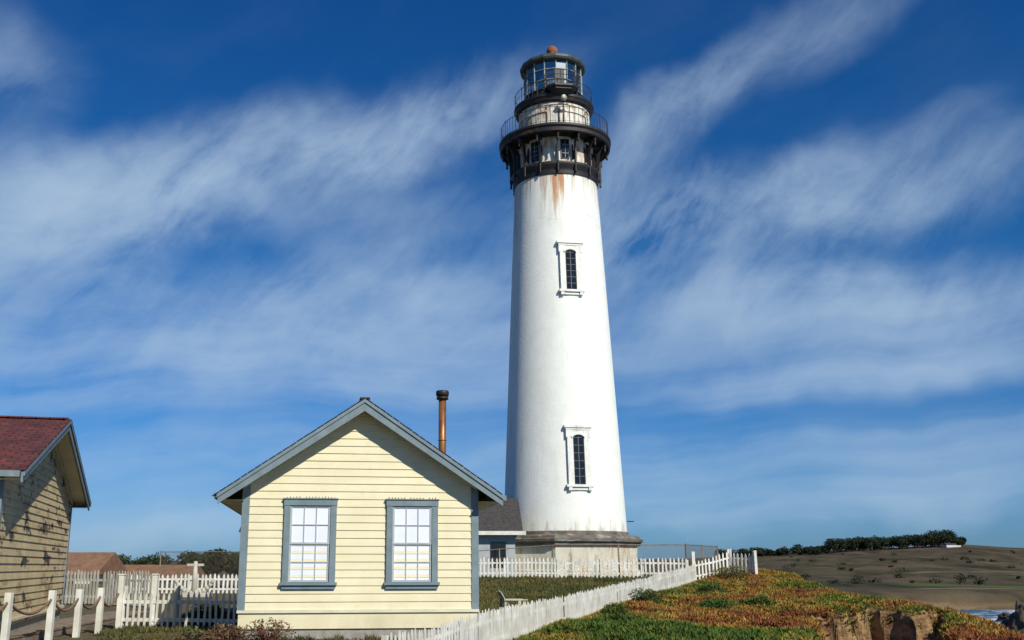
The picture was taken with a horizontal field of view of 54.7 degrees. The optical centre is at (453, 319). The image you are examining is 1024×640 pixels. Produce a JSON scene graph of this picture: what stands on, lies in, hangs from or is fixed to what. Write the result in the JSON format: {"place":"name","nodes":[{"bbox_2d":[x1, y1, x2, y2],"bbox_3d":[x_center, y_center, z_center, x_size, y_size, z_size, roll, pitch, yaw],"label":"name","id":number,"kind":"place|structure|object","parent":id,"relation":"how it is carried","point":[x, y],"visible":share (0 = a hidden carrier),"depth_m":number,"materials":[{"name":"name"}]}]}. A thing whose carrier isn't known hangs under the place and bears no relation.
{"place":"outdoors","nodes":[
{"label":"outdoors","id":0,"kind":"place"},
{"bbox_2d":[239,498,522,531],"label":"roof","id":1,"kind":"structure","parent":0,"point":[506,516],"depth_m":53.93,"materials":[{"name":"grey"}]},
{"bbox_2d":[479,531,525,534],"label":"fascia","id":2,"kind":"structure","parent":1,"relation":"attached to","point":[502,532],"depth_m":52.27,"materials":[{"name":"white paint"}]},
{"bbox_2d":[0,0,1023,560],"label":"sky","id":3,"kind":"structure","parent":0,"point":[227,227],"materials":[{"name":"blue"}]},
{"bbox_2d":[41,544,1023,639],"bbox_3d":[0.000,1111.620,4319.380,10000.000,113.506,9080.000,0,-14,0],"label":"ground","id":4,"kind":"structure","parent":0,"point":[1002,588],"depth_m":383.32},
{"bbox_2d":[0,415,90,633],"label":"peeling workshop","id":5,"kind":"structure","parent":4,"relation":"on","point":[44,490],"depth_m":21.65,"materials":[{"name":"yellow wood"}]},
{"bbox_2d":[0,588,118,639],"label":"rope barrier","id":6,"kind":"object","parent":4,"relation":"on","point":[8,606],"visible":1,"depth_m":20.09,"materials":[{"name":"white paint"}]},
{"bbox_2d":[9,611,149,639],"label":"boardwalk","id":7,"kind":"structure","parent":4,"relation":"on","point":[61,626],"depth_m":22.44,"materials":[{"name":"brown wood"}]},
{"bbox_2d":[66,552,128,583],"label":"keeper bungalow","id":8,"kind":"object","parent":4,"relation":"on","point":[101,562],"visible":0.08,"depth_m":68.71,"materials":[{"name":"beige paint"}]},
{"bbox_2d":[64,570,152,606],"bbox_3d":[-11.725,9.195,33.506,4.243,1.387,0.348,-8,-16,28],"label":"picket fence","id":9,"kind":"object","parent":4,"relation":"on","point":[110,580],"visible":0.76,"depth_m":33.61,"materials":[{"name":"paint"}]},
{"bbox_2d":[115,574,159,628],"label":"gate posts","id":10,"kind":"object","parent":4,"relation":"on","point":[121,586],"visible":0.82,"depth_m":23.58,"materials":[{"name":"white paint"}]},
{"bbox_2d":[124,565,204,581],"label":"keeper bungalow","id":11,"kind":"object","parent":4,"relation":"on","point":[169,570],"visible":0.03,"depth_m":78.45,"materials":[{"name":"beige paint"}]},
{"bbox_2d":[118,547,239,575],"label":"cypress trees","id":12,"kind":"object","parent":4,"relation":"on","point":[230,565],"visible":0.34,"depth_m":152.57,"materials":[{"name":"green plant"}]},
{"bbox_2d":[121,586,237,628],"bbox_3d":[-6.464,6.920,23.372,3.109,1.210,0.196,-3,-14,11],"label":"picket fence","id":13,"kind":"object","parent":4,"relation":"on","point":[177,601],"visible":0.75,"depth_m":23.33,"materials":[{"name":"white paint"}]},
{"bbox_2d":[130,573,237,593],"bbox_3d":[-11.844,11.992,44.485,5.412,1.125,0.170,0,-14,0],"label":"picket fence","id":14,"kind":"object","parent":4,"relation":"on","point":[189,584],"visible":0.6,"depth_m":44.44,"materials":[{"name":"white paint"}]},
{"bbox_2d":[164,626,215,639],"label":"dry brush","id":15,"kind":"object","parent":4,"relation":"on","point":[191,634],"visible":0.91,"depth_m":19.24,"materials":[{"name":"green plant"}]},
{"bbox_2d":[174,561,214,596],"bbox_3d":[-10.904,10.950,41.586,1.734,1.525,0.700,0,-14,0],"label":"anchor monument","id":16,"kind":"object","parent":4,"relation":"on","point":[185,591],"visible":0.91,"depth_m":41.45,"materials":[{"name":"paint"}]},
{"bbox_2d":[159,551,239,587],"bbox_3d":[-12.800,12.794,50.402,4.468,1.956,0.068,0,-14,0],"label":"chain link fence","id":17,"kind":"object","parent":4,"relation":"on","point":[160,565],"visible":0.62,"depth_m":50.51,"materials":[{"name":"metal"}]},
{"bbox_2d":[184,600,236,625],"bbox_3d":[-6.023,7.246,24.288,1.352,0.706,1.337,12,-18,-39],"label":"green shrub","id":18,"kind":"object","parent":4,"relation":"on","point":[213,611],"visible":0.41,"depth_m":24.08,"materials":[{"name":"green plant"}]},
{"bbox_2d":[197,622,258,639],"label":"dry brush","id":19,"kind":"object","parent":4,"relation":"on","point":[226,635],"visible":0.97,"depth_m":18.98,"materials":[{"name":"brown plant"}]},
{"bbox_2d":[52,610,413,639],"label":"groundcover","id":20,"kind":"object","parent":4,"relation":"on","point":[129,632],"visible":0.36,"depth_m":21.54,"materials":[{"name":"green plant"}]},
{"bbox_2d":[242,617,296,639],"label":"dry brush","id":21,"kind":"object","parent":4,"relation":"on","point":[262,633],"visible":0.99,"depth_m":19.21,"materials":[{"name":"brown plant"}]},
{"bbox_2d":[343,631,364,639],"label":"concrete block","id":22,"kind":"structure","parent":4,"relation":"on","point":[354,634],"depth_m":19.98,"materials":[{"name":"grey concrete"}]},
{"bbox_2d":[212,390,506,639],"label":"cream cottage","id":23,"kind":"structure","parent":4,"relation":"on","point":[362,515],"depth_m":21.30,"materials":[{"name":"paint"}]},
{"bbox_2d":[279,496,338,588],"bbox_3d":[-3.073,4.750,21.107,1.200,1.940,0.130,2,-14,-7],"label":"window","id":24,"kind":"structure","parent":23,"relation":"in","point":[309,520],"depth_m":21.14,"materials":[{"name":"glass"}]},
{"bbox_2d":[384,497,439,588],"bbox_3d":[-0.891,4.820,21.381,1.200,1.936,0.130,2,-14,-7],"label":"window","id":25,"kind":"structure","parent":23,"relation":"in","point":[409,521],"depth_m":21.41,"materials":[{"name":"glass"}]},
{"bbox_2d":[479,535,514,576],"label":"walls","id":26,"kind":"structure","parent":4,"relation":"on","point":[485,541],"depth_m":52.63,"materials":[{"name":"grey paint"}]},
{"bbox_2d":[491,542,505,566],"bbox_3d":[2.400,12.474,52.512,0.800,1.300,0.080,0,-14,0],"label":"window","id":27,"kind":"structure","parent":26,"relation":"attached to","point":[497,545],"depth_m":52.51,"materials":[{"name":"grey glass"}]},
{"bbox_2d":[496,590,527,608],"bbox_3d":[1.753,8.859,30.753,0.987,0.841,0.770,2,-14,-10],"label":"adirondack chair","id":28,"kind":"object","parent":4,"relation":"on","point":[502,597],"visible":0.46,"depth_m":30.56,"materials":[{"name":"paint"}]},
{"bbox_2d":[381,565,695,639],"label":"picket fence","id":29,"kind":"object","parent":4,"relation":"on","point":[516,622],"visible":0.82,"depth_m":25.21,"materials":[{"name":"white paint"}]},
{"bbox_2d":[499,46,642,576],"bbox_3d":[6.750,-1.398,63.216,8.600,35.700,8.600,2,-14,-8],"label":"lighthouse","id":30,"kind":"object","parent":4,"relation":"on","point":[563,479],"visible":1,"depth_m":59.99,"materials":[{"name":"paint"}]},
{"bbox_2d":[516,139,587,169],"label":"service room windows","id":31,"kind":"structure","parent":30,"relation":"in","point":[564,143],"depth_m":63.22,"materials":[{"name":"glass"}]},
{"bbox_2d":[546,105,588,124],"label":"watch room doors","id":32,"kind":"structure","parent":30,"relation":"in","point":[554,114],"depth_m":63.81,"materials":[{"name":"white metal"}]},
{"bbox_2d":[556,240,584,295],"bbox_3d":[7.195,-3.173,60.656,1.680,3.499,0.613,2,-14,-8],"label":"upper window","id":33,"kind":"structure","parent":30,"relation":"in","point":[569,251],"depth_m":60.55,"materials":[{"name":"white glass"}]},
{"bbox_2d":[563,425,593,490],"bbox_3d":[7.275,8.004,57.328,1.680,3.799,0.627,2,-14,-8],"label":"lower window","id":34,"kind":"structure","parent":30,"relation":"in","point":[578,437],"depth_m":57.22,"materials":[{"name":"white glass"}]},
{"bbox_2d":[479,557,688,577],"bbox_3d":[4.356,12.327,47.457,13.819,1.866,0.299,-1,-14,2],"label":"picket fence","id":35,"kind":"object","parent":4,"relation":"on","point":[642,562],"visible":0.61,"depth_m":47.45,"materials":[{"name":"white paint"}]},
{"bbox_2d":[479,544,718,577],"bbox_3d":[6.356,12.530,50.031,18.227,2.296,4.559,4,-14,-14],"label":"chain link fence","id":36,"kind":"object","parent":4,"relation":"on","point":[686,545],"visible":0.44,"depth_m":49.68,"materials":[{"name":"metal"}]},
{"bbox_2d":[596,602,630,615],"bbox_3d":[4.268,7.739,26.162,1.049,0.523,1.049,7,-16,-26],"label":"green shrub","id":37,"kind":"object","parent":4,"relation":"on","point":[608,609],"visible":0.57,"depth_m":26.00,"materials":[{"name":"green plant"}]},
{"bbox_2d":[627,588,663,602],"bbox_3d":[6.375,9.169,32.780,1.276,0.550,1.290,0,-14,0],"label":"green shrub","id":38,"kind":"object","parent":4,"relation":"on","point":[641,597],"visible":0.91,"depth_m":32.64,"materials":[{"name":"green plant"}]},
{"bbox_2d":[634,573,680,585],"bbox_3d":[8.856,11.448,43.275,2.064,0.651,2.144,-6,-15,24],"label":"green shrub","id":39,"kind":"object","parent":4,"relation":"on","point":[647,576],"visible":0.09,"depth_m":43.27,"materials":[{"name":"green plant"}]},
{"bbox_2d":[691,581,730,592],"bbox_3d":[9.540,9.998,36.629,1.509,0.598,1.499,11,-18,-38],"label":"green shrub","id":40,"kind":"object","parent":4,"relation":"on","point":[717,586],"visible":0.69,"depth_m":36.51,"materials":[{"name":"green plant"}]},
{"bbox_2d":[696,596,735,608],"bbox_3d":[7.912,8.589,29.785,1.476,0.522,1.329,13,-19,-43],"label":"green shrub","id":41,"kind":"object","parent":4,"relation":"on","point":[717,602],"visible":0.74,"depth_m":29.65,"materials":[{"name":"green plant"}]},
{"bbox_2d":[691,550,757,573],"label":"fence corner posts","id":42,"kind":"object","parent":4,"relation":"on","point":[754,557],"visible":0.5,"depth_m":45.58,"materials":[{"name":"white paint"}]},
{"bbox_2d":[695,549,754,579],"bbox_3d":[12.571,11.541,46.043,2.932,1.700,0.981,0,-14,0],"label":"picket fence","id":43,"kind":"object","parent":4,"relation":"on","point":[728,558],"visible":0.71,"depth_m":46.06,"materials":[{"name":"white paint"}]},
{"bbox_2d":[701,565,752,578],"bbox_3d":[12.482,11.294,44.162,2.309,0.675,2.420,9,-17,-33],"label":"green shrub","id":44,"kind":"object","parent":4,"relation":"on","point":[724,571],"visible":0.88,"depth_m":43.92,"materials":[{"name":"green plant"}]},
{"bbox_2d":[743,593,776,605],"bbox_3d":[9.408,8.630,30.295,1.198,0.472,1.170,0,-14,0],"label":"green shrub","id":45,"kind":"object","parent":4,"relation":"on","point":[750,600],"visible":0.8,"depth_m":30.18,"materials":[{"name":"green plant"}]},
{"bbox_2d":[505,568,1023,639],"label":"ice plant","id":46,"kind":"object","parent":4,"relation":"on","point":[684,619],"visible":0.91,"depth_m":25.79,"materials":[{"name":"green plant"}]},
{"bbox_2d":[714,529,966,557],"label":"ridge trees","id":47,"kind":"object","parent":4,"relation":"on","point":[938,538],"visible":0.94,"depth_m":1000.85,"materials":[{"name":"green plant"}]},
{"bbox_2d":[780,550,1022,585],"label":"hillside bushes","id":48,"kind":"object","parent":4,"relation":"on","point":[855,580],"visible":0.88,"depth_m":519.64,"materials":[{"name":"green plant"}]},
{"bbox_2d":[942,543,960,547],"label":"white farmhouse","id":49,"kind":"object","parent":4,"relation":"on","point":[946,545],"visible":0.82,"depth_m":958.42,"materials":[{"name":"grey"}]},
{"bbox_2d":[478,575,697,639],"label":"lawn grass","id":50,"kind":"structure","parent":0,"point":[512,587],"depth_m":42.75,"materials":[{"name":"green plant"}]},
{"bbox_2d":[958,610,1014,622],"bbox_3d":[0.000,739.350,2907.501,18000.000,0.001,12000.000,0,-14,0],"label":"sea","id":51,"kind":"structure","parent":0,"point":[991,614],"depth_m":306.18,"materials":[{"name":"liquid"}]},
{"bbox_2d":[996,612,1010,621],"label":"sea rock","id":52,"kind":"object","parent":51,"relation":"in","point":[1003,616],"visible":0.3,"depth_m":256.85,"materials":[{"name":"stone"}]},
{"bbox_2d":[999,612,1014,626],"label":"sea rock","id":53,"kind":"object","parent":51,"relation":"in","point":[1005,622],"visible":0.09,"depth_m":216.71,"materials":[{"name":"stone"}]},
{"bbox_2d":[1006,599,1023,631],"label":"sea rock","id":54,"kind":"object","parent":51,"relation":"in","point":[1016,622],"visible":0.69,"depth_m":205.45,"materials":[{"name":"stone"}]}
]}

